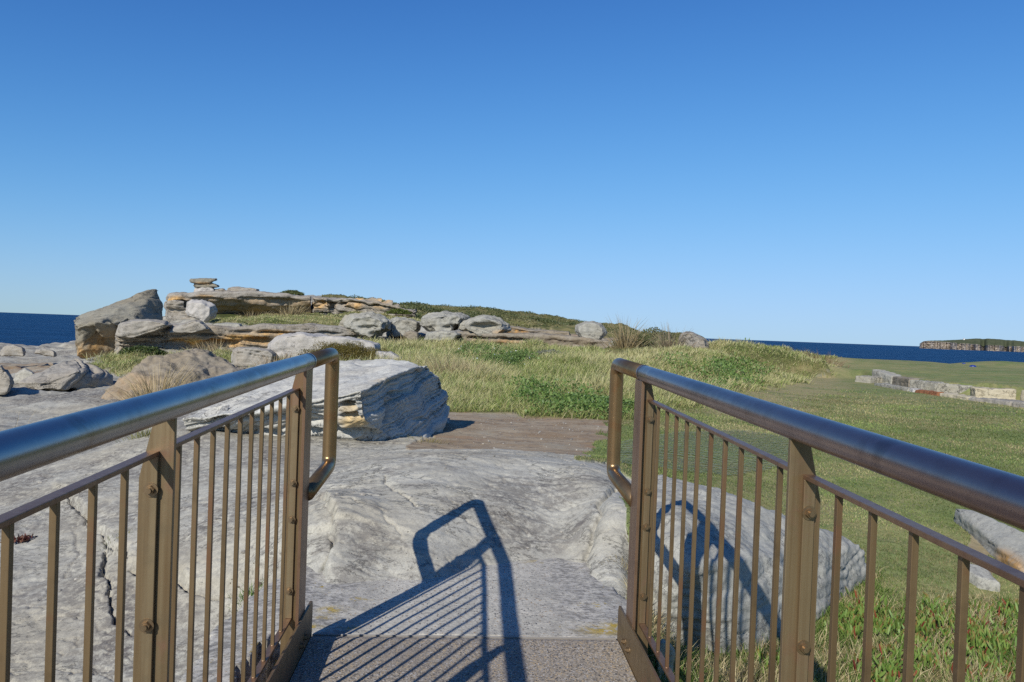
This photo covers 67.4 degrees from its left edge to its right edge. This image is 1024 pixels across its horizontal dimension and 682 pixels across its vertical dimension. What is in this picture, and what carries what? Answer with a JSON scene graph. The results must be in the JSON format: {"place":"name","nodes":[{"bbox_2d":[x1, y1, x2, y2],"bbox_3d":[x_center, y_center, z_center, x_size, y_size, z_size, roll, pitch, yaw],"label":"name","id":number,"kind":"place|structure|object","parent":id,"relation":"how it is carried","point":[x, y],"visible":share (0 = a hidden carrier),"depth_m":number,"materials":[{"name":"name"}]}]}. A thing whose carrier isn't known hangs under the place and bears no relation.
{"place":"outdoors","nodes":[
{"label":"outdoors","id":0,"kind":"place"},
{"bbox_2d":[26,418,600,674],"bbox_3d":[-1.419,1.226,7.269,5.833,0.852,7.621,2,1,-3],"label":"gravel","id":1,"kind":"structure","parent":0,"point":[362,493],"depth_m":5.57,"materials":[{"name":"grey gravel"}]},
{"bbox_2d":[179,558,626,681],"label":"path","id":2,"kind":"structure","parent":0,"point":[555,597],"depth_m":3.59,"materials":[{"name":"grey stone"}]},
{"bbox_2d":[0,295,1023,681],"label":"ground","id":3,"kind":"structure","parent":0,"point":[578,503],"depth_m":5.42,"materials":[{"name":"grey stone"}]},
{"bbox_2d":[0,365,13,394],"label":"boulder","id":4,"kind":"object","parent":3,"relation":"on","point":[6,382],"visible":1,"depth_m":16.52,"materials":[{"name":"stone"}]},
{"bbox_2d":[0,344,25,356],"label":"stone","id":5,"kind":"object","parent":3,"relation":"on","point":[12,350],"visible":1,"depth_m":29.62,"materials":[{"name":"stone"}]},
{"bbox_2d":[0,533,33,542],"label":"rosette weed","id":6,"kind":"object","parent":3,"relation":"on","point":[22,538],"visible":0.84,"depth_m":5.44,"materials":[{"name":"brown plant"}]},
{"bbox_2d":[13,368,34,383],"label":"stone","id":7,"kind":"object","parent":3,"relation":"on","point":[22,374],"visible":0.56,"depth_m":19.57,"materials":[{"name":"stone"}]},
{"bbox_2d":[34,348,56,356],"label":"stone","id":8,"kind":"object","parent":3,"relation":"on","point":[47,352],"visible":1,"depth_m":29.66,"materials":[{"name":"stone"}]},
{"bbox_2d":[18,358,112,390],"bbox_3d":[-11.466,0.933,20.074,2.011,0.944,3.412,2,1,-20],"label":"boulder","id":9,"kind":"object","parent":3,"relation":"on","point":[75,374],"visible":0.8,"depth_m":18.95,"materials":[{"name":"stone"}]},
{"bbox_2d":[99,528,134,550],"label":"grass tuft","id":10,"kind":"object","parent":3,"relation":"on","point":[114,540],"visible":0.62,"depth_m":5.18,"materials":[{"name":"beige plant"}]},
{"bbox_2d":[74,289,162,358],"bbox_3d":[-18.830,-0.808,36.866,3.890,3.671,3.900,2,1,-27],"label":"boulder","id":11,"kind":"object","parent":3,"relation":"on","point":[95,330],"visible":0.72,"depth_m":36.12,"materials":[{"name":"stone"}]},
{"bbox_2d":[115,428,151,442],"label":"grass tuft","id":12,"kind":"object","parent":3,"relation":"on","point":[142,433],"visible":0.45,"depth_m":8.08,"materials":[{"name":"plant"}]},
{"bbox_2d":[117,345,167,355],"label":"shrub","id":13,"kind":"object","parent":3,"relation":"on","point":[156,349],"visible":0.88,"depth_m":29.79,"materials":[{"name":"green plant"}]},
{"bbox_2d":[99,359,211,399],"bbox_3d":[-5.862,0.659,12.905,2.215,0.965,2.225,3,1,35],"label":"grass tuft","id":14,"kind":"object","parent":3,"relation":"on","point":[147,391],"visible":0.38,"depth_m":12.85,"materials":[{"name":"beige plant"}]},
{"bbox_2d":[101,348,243,399],"bbox_3d":[-6.934,0.860,15.854,2.678,1.433,3.355,2,1,-25],"label":"boulder","id":15,"kind":"object","parent":3,"relation":"on","point":[209,363],"visible":0.45,"depth_m":15.13,"materials":[{"name":"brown stone"}]},
{"bbox_2d":[164,300,192,322],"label":"rock ledge","id":16,"kind":"object","parent":3,"relation":"on","point":[176,310],"visible":0.6,"depth_m":53.97,"materials":[{"name":"stone"}]},
{"bbox_2d":[166,290,310,320],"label":"rock ledge","id":17,"kind":"object","parent":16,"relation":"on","point":[233,302],"visible":0.56,"depth_m":55.29,"materials":[{"name":"stone"}]},
{"bbox_2d":[194,287,214,291],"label":"boulder","id":18,"kind":"object","parent":17,"relation":"on","point":[203,289],"visible":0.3,"depth_m":55.70,"materials":[{"name":"white stone"}]},
{"bbox_2d":[189,278,219,287],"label":"boulder","id":19,"kind":"object","parent":18,"relation":"on","point":[202,282],"visible":0.95,"depth_m":55.76,"materials":[{"name":"stone"}]},
{"bbox_2d":[215,286,258,291],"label":"boulder","id":20,"kind":"object","parent":17,"relation":"on","point":[237,288],"visible":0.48,"depth_m":55.24,"materials":[{"name":"stone"}]},
{"bbox_2d":[185,299,217,321],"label":"boulder","id":21,"kind":"object","parent":3,"relation":"on","point":[204,310],"visible":0.99,"depth_m":48.23,"materials":[{"name":"white stone"}]},
{"bbox_2d":[175,339,244,351],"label":"grass tuft","id":22,"kind":"object","parent":3,"relation":"on","point":[210,347],"visible":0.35,"depth_m":32.66,"materials":[{"name":"green plant"}]},
{"bbox_2d":[226,573,263,612],"bbox_3d":[-1.436,1.368,4.247,0.330,0.259,0.208,2,1,-3],"label":"grass tuft","id":23,"kind":"object","parent":3,"relation":"on","point":[251,588],"visible":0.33,"depth_m":4.26,"materials":[{"name":"green plant"}]},
{"bbox_2d":[114,323,381,353],"bbox_3d":[-12.455,-0.013,36.503,12.516,1.900,5.518,2,1,-3],"label":"rock ledge","id":24,"kind":"object","parent":3,"relation":"on","point":[262,335],"visible":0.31,"depth_m":34.34,"materials":[{"name":"stone"}]},
{"bbox_2d":[115,319,172,337],"bbox_3d":[-16.293,-0.548,33.803,3.014,0.874,2.556,2,1,-3],"label":"boulder","id":25,"kind":"object","parent":24,"relation":"on","point":[131,328],"visible":1,"depth_m":32.64,"materials":[{"name":"stone"}]},
{"bbox_2d":[161,319,209,333],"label":"boulder","id":26,"kind":"object","parent":24,"relation":"on","point":[193,326],"visible":1,"depth_m":33.08,"materials":[{"name":"stone"}]},
{"bbox_2d":[213,322,242,326],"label":"boulder","id":27,"kind":"object","parent":24,"relation":"on","point":[231,324],"visible":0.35,"depth_m":36.32,"materials":[{"name":"grey stone"}]},
{"bbox_2d":[339,311,391,337],"bbox_3d":[-7.014,-0.795,36.732,2.608,1.304,2.539,2,1,-3],"label":"boulder","id":28,"kind":"object","parent":24,"relation":"on","point":[370,324],"visible":0.89,"depth_m":35.72,"materials":[{"name":"grey stone"}]},
{"bbox_2d":[234,310,273,316],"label":"grass tuft","id":29,"kind":"object","parent":3,"relation":"on","point":[249,314],"visible":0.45,"depth_m":54.35,"materials":[{"name":"green plant"}]},
{"bbox_2d":[231,347,277,367],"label":"boulder","id":30,"kind":"object","parent":3,"relation":"on","point":[240,355],"visible":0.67,"depth_m":22.37,"materials":[{"name":"stone"}]},
{"bbox_2d":[239,346,305,368],"bbox_3d":[-6.451,0.533,21.095,2.922,0.929,1.923,2,1,-3],"label":"grass tuft","id":31,"kind":"object","parent":3,"relation":"on","point":[286,355],"visible":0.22,"depth_m":20.98,"materials":[{"name":"plant"}]},
{"bbox_2d":[268,303,313,315],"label":"grass tuft","id":32,"kind":"object","parent":3,"relation":"on","point":[293,311],"visible":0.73,"depth_m":53.88,"materials":[{"name":"beige plant"}]},
{"bbox_2d":[280,290,304,295],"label":"shrub","id":33,"kind":"object","parent":3,"relation":"on","point":[294,292],"visible":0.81,"depth_m":58.12,"materials":[{"name":"green plant"}]},
{"bbox_2d":[183,359,449,440],"bbox_3d":[-2.045,0.708,8.548,2.681,1.012,2.613,2,1,-3],"label":"boulder","id":34,"kind":"object","parent":3,"relation":"on","point":[382,399],"visible":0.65,"depth_m":7.96,"materials":[{"name":"grey stone"}]},
{"bbox_2d":[267,332,380,358],"bbox_3d":[-5.923,0.206,24.197,3.712,0.954,2.799,2,1,-3],"label":"boulder","id":35,"kind":"object","parent":3,"relation":"on","point":[299,341],"visible":0.56,"depth_m":22.96,"materials":[{"name":"white stone"}]},
{"bbox_2d":[297,340,388,360],"bbox_3d":[-4.523,0.352,20.768,2.734,0.816,1.696,2,1,-3],"label":"heath shrub","id":36,"kind":"object","parent":3,"relation":"on","point":[348,350],"visible":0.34,"depth_m":20.61,"materials":[{"name":"green plant"}]},
{"bbox_2d":[311,297,416,317],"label":"rock ledge","id":37,"kind":"object","parent":3,"relation":"on","point":[333,305],"visible":0.49,"depth_m":55.59,"materials":[{"name":"stone"}]},
{"bbox_2d":[371,333,405,341],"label":"grass tuft","id":38,"kind":"object","parent":3,"relation":"on","point":[392,338],"visible":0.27,"depth_m":35.34,"materials":[{"name":"green plant"}]},
{"bbox_2d":[375,351,401,359],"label":"stone","id":39,"kind":"object","parent":3,"relation":"on","point":[389,353],"visible":0.3,"depth_m":20.52,"materials":[{"name":"white stone"}]},
{"bbox_2d":[384,308,411,315],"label":"shrub","id":40,"kind":"object","parent":3,"relation":"on","point":[399,311],"visible":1,"depth_m":52.77,"materials":[{"name":"green plant"}]},
{"bbox_2d":[386,317,420,337],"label":"boulder","id":41,"kind":"object","parent":3,"relation":"on","point":[401,325],"visible":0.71,"depth_m":37.73,"materials":[{"name":"grey stone"}]},
{"bbox_2d":[403,330,419,340],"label":"stone","id":42,"kind":"object","parent":3,"relation":"on","point":[410,334],"visible":0.81,"depth_m":35.18,"materials":[{"name":"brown stone"}]},
{"bbox_2d":[404,434,452,443],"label":"grass tuft","id":43,"kind":"object","parent":3,"relation":"on","point":[426,440],"visible":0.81,"depth_m":7.91,"materials":[{"name":"plant"}]},
{"bbox_2d":[424,330,461,340],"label":"stone","id":44,"kind":"object","parent":3,"relation":"on","point":[437,335],"visible":0.72,"depth_m":34.96,"materials":[{"name":"grey stone"}]},
{"bbox_2d":[80,311,839,420],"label":"meadow grass","id":45,"kind":"structure","parent":3,"relation":"on","point":[462,391],"depth_m":20.09,"materials":[{"name":"green plant"}]},
{"bbox_2d":[417,350,504,374],"bbox_3d":[-1.311,0.515,17.497,2.333,0.820,2.242,1,1,-45],"label":"grass tuft","id":46,"kind":"object","parent":3,"relation":"on","point":[436,365],"visible":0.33,"depth_m":17.37,"materials":[{"name":"green plant"}]},
{"bbox_2d":[290,634,635,681],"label":"bridge deck","id":47,"kind":"structure","parent":3,"relation":"on","point":[379,658],"depth_m":3.03,"materials":[{"name":"grey concrete"}]},
{"bbox_2d":[0,348,338,681],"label":"bridge railing","id":48,"kind":"object","parent":47,"relation":"attached to","point":[30,447],"visible":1,"depth_m":1.67,"materials":[{"name":"brown metal"}]},
{"bbox_2d":[607,358,1023,681],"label":"bridge railing","id":49,"kind":"object","parent":47,"relation":"attached to","point":[994,493],"visible":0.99,"depth_m":1.66,"materials":[{"name":"brown metal"}]},
{"bbox_2d":[455,341,497,353],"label":"daisy bush","id":50,"kind":"object","parent":3,"relation":"on","point":[464,346],"visible":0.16,"depth_m":23.94,"materials":[{"name":"green plant"}]},
{"bbox_2d":[464,352,527,366],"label":"daisy bush","id":51,"kind":"object","parent":3,"relation":"on","point":[502,358],"visible":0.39,"depth_m":20.85,"materials":[{"name":"green plant"}]},
{"bbox_2d":[321,294,680,340],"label":"heath scrub","id":52,"kind":"object","parent":3,"relation":"on","point":[544,322],"visible":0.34,"depth_m":70.28,"materials":[{"name":"green plant"}]},
{"bbox_2d":[498,350,539,361],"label":"daisy bush","id":53,"kind":"object","parent":3,"relation":"on","point":[522,352],"visible":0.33,"depth_m":22.38,"materials":[{"name":"green plant"}]},
{"bbox_2d":[455,331,608,346],"bbox_3d":[0.438,0.106,38.796,8.797,1.144,8.056,2,1,-3],"label":"rock ledge","id":54,"kind":"object","parent":3,"relation":"on","point":[550,339],"visible":0.36,"depth_m":35.49,"materials":[{"name":"grey stone"}]},
{"bbox_2d":[420,311,470,331],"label":"boulder","id":55,"kind":"object","parent":54,"relation":"on","point":[442,320],"visible":0.81,"depth_m":36.72,"materials":[{"name":"grey stone"}]},
{"bbox_2d":[458,315,511,336],"bbox_3d":[-1.304,-0.726,37.007,2.579,1.083,2.528,2,1,-3],"label":"boulder","id":56,"kind":"object","parent":54,"relation":"on","point":[479,325],"visible":0.82,"depth_m":36.06,"materials":[{"name":"grey stone"}]},
{"bbox_2d":[575,321,606,339],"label":"boulder","id":57,"kind":"object","parent":54,"relation":"on","point":[587,329],"visible":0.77,"depth_m":36.33,"materials":[{"name":"grey stone"}]},
{"bbox_2d":[506,326,570,334],"bbox_3d":[1.499,-0.247,41.583,3.911,1.056,5.289,2,1,-3],"label":"rock ledge","id":58,"kind":"object","parent":3,"relation":"on","point":[517,329],"visible":0.36,"depth_m":39.12,"materials":[{"name":"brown stone"}]},
{"bbox_2d":[535,349,564,354],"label":"shrub","id":59,"kind":"object","parent":3,"relation":"on","point":[544,351],"visible":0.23,"depth_m":26.81,"materials":[{"name":"green plant"}]},
{"bbox_2d":[547,392,596,401],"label":"daisy bush","id":60,"kind":"object","parent":3,"relation":"on","point":[575,397],"visible":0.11,"depth_m":12.54,"materials":[{"name":"green plant"}]},
{"bbox_2d":[589,395,633,411],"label":"daisy bush","id":61,"kind":"object","parent":3,"relation":"on","point":[631,401],"visible":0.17,"depth_m":12.09,"materials":[{"name":"green plant"}]},
{"bbox_2d":[599,552,627,571],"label":"grass tuft","id":62,"kind":"object","parent":3,"relation":"on","point":[620,564],"visible":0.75,"depth_m":4.24,"materials":[{"name":"plant"}]},
{"bbox_2d":[447,338,784,418],"bbox_3d":[3.756,0.435,23.773,14.862,1.452,23.160,2,1,-18],"label":"creeper","id":63,"kind":"object","parent":3,"relation":"on","point":[723,366],"visible":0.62,"depth_m":14.41,"materials":[{"name":"green plant"}]},
{"bbox_2d":[592,316,654,349],"bbox_3d":[4.902,-0.396,32.042,3.754,1.751,3.001,2,1,-3],"label":"grass tuft","id":64,"kind":"object","parent":3,"relation":"on","point":[621,342],"visible":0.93,"depth_m":32.14,"materials":[{"name":"beige plant"}]},
{"bbox_2d":[612,331,659,346],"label":"shrub","id":65,"kind":"object","parent":3,"relation":"on","point":[646,343],"visible":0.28,"depth_m":32.72,"materials":[{"name":"green plant"}]},
{"bbox_2d":[656,639,674,681],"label":"stone","id":66,"kind":"object","parent":3,"relation":"on","point":[671,651],"visible":0.42,"depth_m":3.49,"materials":[{"name":"beige stone"}]},
{"bbox_2d":[632,321,703,348],"bbox_3d":[5.625,-0.175,27.336,3.276,1.257,2.463,2,1,-3],"label":"shrub","id":67,"kind":"object","parent":3,"relation":"on","point":[670,342],"visible":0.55,"depth_m":27.43,"materials":[{"name":"green plant"}]},
{"bbox_2d":[679,331,708,348],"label":"boulder","id":68,"kind":"object","parent":3,"relation":"on","point":[697,338],"visible":0.64,"depth_m":28.55,"materials":[{"name":"stone"}]},
{"bbox_2d":[652,475,865,657],"bbox_3d":[1.555,1.620,4.700,1.690,1.240,1.742,2,1,9],"label":"rock slab","id":69,"kind":"object","parent":3,"relation":"on","point":[852,568],"visible":0.26,"depth_m":4.27,"materials":[{"name":"stone"}]},
{"bbox_2d":[786,345,850,367],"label":"grass tuft","id":70,"kind":"object","parent":3,"relation":"on","point":[807,352],"visible":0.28,"depth_m":31.90,"materials":[{"name":"green plant"}]},
{"bbox_2d":[855,375,881,382],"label":"wall stone","id":71,"kind":"object","parent":3,"relation":"on","point":[868,379],"visible":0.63,"depth_m":24.91,"materials":[{"name":"grey stone"}]},
{"bbox_2d":[872,369,900,383],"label":"wall stone","id":72,"kind":"object","parent":3,"relation":"on","point":[886,376],"visible":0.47,"depth_m":24.97,"materials":[{"name":"grey stone"}]},
{"bbox_2d":[755,586,1018,681],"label":"grass","id":73,"kind":"structure","parent":3,"relation":"on","point":[974,628],"depth_m":4.46,"materials":[{"name":"green plant"}]},
{"bbox_2d":[874,383,918,390],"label":"wall stone","id":74,"kind":"object","parent":3,"relation":"on","point":[897,387],"visible":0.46,"depth_m":22.40,"materials":[{"name":"grey stone"}]},
{"bbox_2d":[892,376,920,386],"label":"wall stone","id":75,"kind":"object","parent":3,"relation":"on","point":[901,381],"visible":0.49,"depth_m":23.42,"materials":[{"name":"grey stone"}]},
{"bbox_2d":[909,388,922,391],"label":"wall stone","id":76,"kind":"object","parent":3,"relation":"on","point":[912,389],"visible":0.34,"depth_m":21.08,"materials":[{"name":"white stone"}]},
{"bbox_2d":[910,380,943,390],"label":"wall stone","id":77,"kind":"object","parent":3,"relation":"on","point":[926,385],"visible":0.54,"depth_m":21.45,"materials":[{"name":"grey stone"}]},
{"bbox_2d":[915,389,943,395],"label":"wall stone","id":78,"kind":"object","parent":3,"relation":"on","point":[932,392],"visible":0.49,"depth_m":20.14,"materials":[{"name":"stone"}]},
{"bbox_2d":[936,383,971,393],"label":"wall stone","id":79,"kind":"object","parent":3,"relation":"on","point":[951,388],"visible":0.41,"depth_m":20.93,"materials":[{"name":"grey stone"}]},
{"bbox_2d":[940,392,977,399],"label":"wall stone","id":80,"kind":"object","parent":3,"relation":"on","point":[957,396],"visible":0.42,"depth_m":19.00,"materials":[{"name":"beige stone"}]},
{"bbox_2d":[969,564,999,591],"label":"stone","id":81,"kind":"object","parent":3,"relation":"on","point":[981,578],"visible":0.54,"depth_m":5.50,"materials":[{"name":"stone"}]},
{"bbox_2d":[954,509,1023,572],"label":"rock slab","id":82,"kind":"object","parent":3,"relation":"on","point":[1000,541],"visible":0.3,"depth_m":6.12,"materials":[{"name":"stone"}]},
{"bbox_2d":[969,386,1015,399],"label":"wall stone","id":83,"kind":"object","parent":3,"relation":"on","point":[998,393],"visible":0.61,"depth_m":19.25,"materials":[{"name":"beige stone"}]},
{"bbox_2d":[968,397,1023,405],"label":"wall stone","id":84,"kind":"object","parent":3,"relation":"on","point":[1008,402],"visible":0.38,"depth_m":17.67,"materials":[{"name":"stone"}]},
{"bbox_2d":[1012,401,1023,407],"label":"wall stone","id":85,"kind":"object","parent":3,"relation":"on","point":[1020,404],"visible":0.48,"depth_m":16.88,"materials":[{"name":"stone"}]},
{"bbox_2d":[1020,390,1023,400],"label":"wall stone","id":86,"kind":"object","parent":3,"relation":"on","point":[1022,396],"visible":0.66,"depth_m":18.84,"materials":[{"name":"beige stone"}]},
{"bbox_2d":[0,312,1023,363],"bbox_3d":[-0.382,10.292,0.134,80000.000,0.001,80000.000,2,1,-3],"label":"sea","id":87,"kind":"structure","parent":0,"point":[32,329],"depth_m":887.14,"materials":[{"name":"liquid"}]},
{"bbox_2d":[0,0,1023,345],"label":"sky","id":88,"kind":"structure","parent":0,"point":[819,171],"materials":[{"name":"blue"}]},
{"bbox_2d":[620,429,788,474],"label":"grass","id":89,"kind":"structure","parent":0,"point":[702,438],"depth_m":8.56,"materials":[{"name":"green plant"}]},
{"bbox_2d":[574,379,1023,681],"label":"lawn grass","id":90,"kind":"structure","parent":0,"point":[832,417],"depth_m":10.10,"materials":[{"name":"green plant"}]},
{"bbox_2d":[619,559,1018,681],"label":"long grass","id":91,"kind":"structure","parent":0,"point":[709,670],"depth_m":4.15,"materials":[{"name":"green plant"}]},
{"bbox_2d":[920,338,1023,351],"bbox_3d":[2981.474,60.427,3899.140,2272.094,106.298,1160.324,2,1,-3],"label":"headland","id":92,"kind":"structure","parent":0,"point":[992,345],"depth_m":3606.11,"materials":[{"name":"grey stone"}]}
]}

